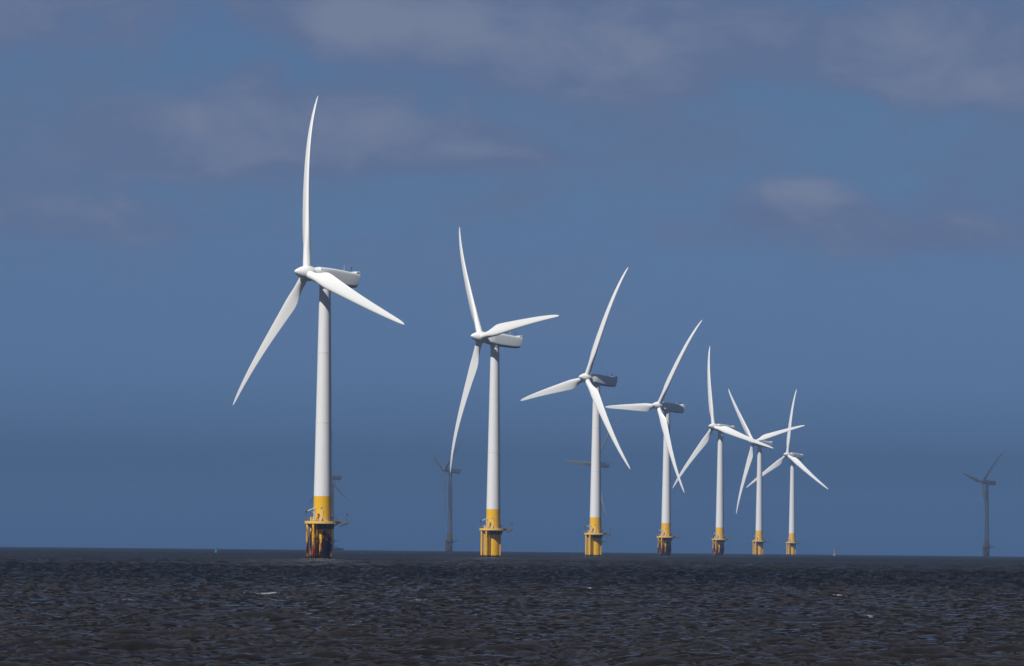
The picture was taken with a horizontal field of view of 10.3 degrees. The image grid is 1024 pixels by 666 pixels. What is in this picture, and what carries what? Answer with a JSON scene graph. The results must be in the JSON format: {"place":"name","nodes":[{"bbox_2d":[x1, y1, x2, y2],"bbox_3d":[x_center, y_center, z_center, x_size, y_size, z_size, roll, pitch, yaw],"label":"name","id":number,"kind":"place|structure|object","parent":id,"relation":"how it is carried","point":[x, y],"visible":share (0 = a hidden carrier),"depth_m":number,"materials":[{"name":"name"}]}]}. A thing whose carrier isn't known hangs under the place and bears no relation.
{"place":"outdoors","nodes":[
{"label":"outdoors","id":0,"kind":"place"},
{"bbox_2d":[0,547,1023,665],"bbox_3d":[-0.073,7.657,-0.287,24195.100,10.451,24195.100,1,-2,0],"label":"sea","id":1,"kind":"structure","parent":0,"point":[68,606],"depth_m":264.44,"materials":[{"name":"liquid"}]},
{"bbox_2d":[233,97,403,557],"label":"wind turbine","id":2,"kind":"object","parent":1,"relation":"in","point":[341,283],"visible":1,"depth_m":1298.37,"materials":[{"name":"white metal"}]},
{"bbox_2d":[319,510,322,519],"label":"door","id":3,"kind":"structure","parent":2,"relation":"in","point":[320,511],"depth_m":1296.84,"materials":[{"name":"yellow paint"}]},
{"bbox_2d":[310,430,346,548],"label":"wind turbine","id":4,"kind":"object","parent":1,"relation":"in","point":[337,477],"visible":0.4,"depth_m":5049.44,"materials":[{"name":"grey metal"}]},
{"bbox_2d":[433,438,464,550],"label":"wind turbine","id":5,"kind":"object","parent":1,"relation":"in","point":[449,541],"visible":0.96,"depth_m":4529.40,"materials":[{"name":"grey metal"}]},
{"bbox_2d":[450,227,558,556],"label":"wind turbine","id":6,"kind":"object","parent":1,"relation":"in","point":[495,338],"visible":0.99,"depth_m":1683.22,"materials":[{"name":"white metal"}]},
{"bbox_2d":[520,268,629,555],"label":"wind turbine","id":7,"kind":"object","parent":1,"relation":"in","point":[593,540],"visible":0.98,"depth_m":2073.12,"materials":[{"name":"white metal"}]},
{"bbox_2d":[563,414,620,542],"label":"wind turbine","id":8,"kind":"object","parent":1,"relation":"in","point":[603,464],"visible":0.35,"depth_m":4135.85,"materials":[{"name":"grey metal"}]},
{"bbox_2d":[605,320,701,555],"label":"wind turbine","id":9,"kind":"object","parent":1,"relation":"in","point":[665,537],"visible":0.98,"depth_m":2463.54,"materials":[{"name":"white metal"}]},
{"bbox_2d":[673,347,772,555],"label":"wind turbine","id":10,"kind":"object","parent":1,"relation":"in","point":[719,540],"visible":0.98,"depth_m":2873.64,"materials":[{"name":"white metal"}]},
{"bbox_2d":[728,389,804,554],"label":"wind turbine","id":11,"kind":"object","parent":1,"relation":"in","point":[758,542],"visible":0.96,"depth_m":3275.45,"materials":[{"name":"white metal"}]},
{"bbox_2d":[746,389,827,554],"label":"wind turbine","id":12,"kind":"object","parent":1,"relation":"in","point":[795,458],"visible":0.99,"depth_m":3684.99,"materials":[{"name":"white metal"}]},
{"bbox_2d":[962,451,1004,555],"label":"wind turbine","id":13,"kind":"object","parent":1,"relation":"in","point":[986,545],"visible":0.99,"depth_m":4950.34,"materials":[{"name":"grey metal"}]},
{"bbox_2d":[0,0,1023,556],"label":"sky","id":14,"kind":"structure","parent":0,"point":[834,189],"materials":[{"name":"blue"}]}
]}

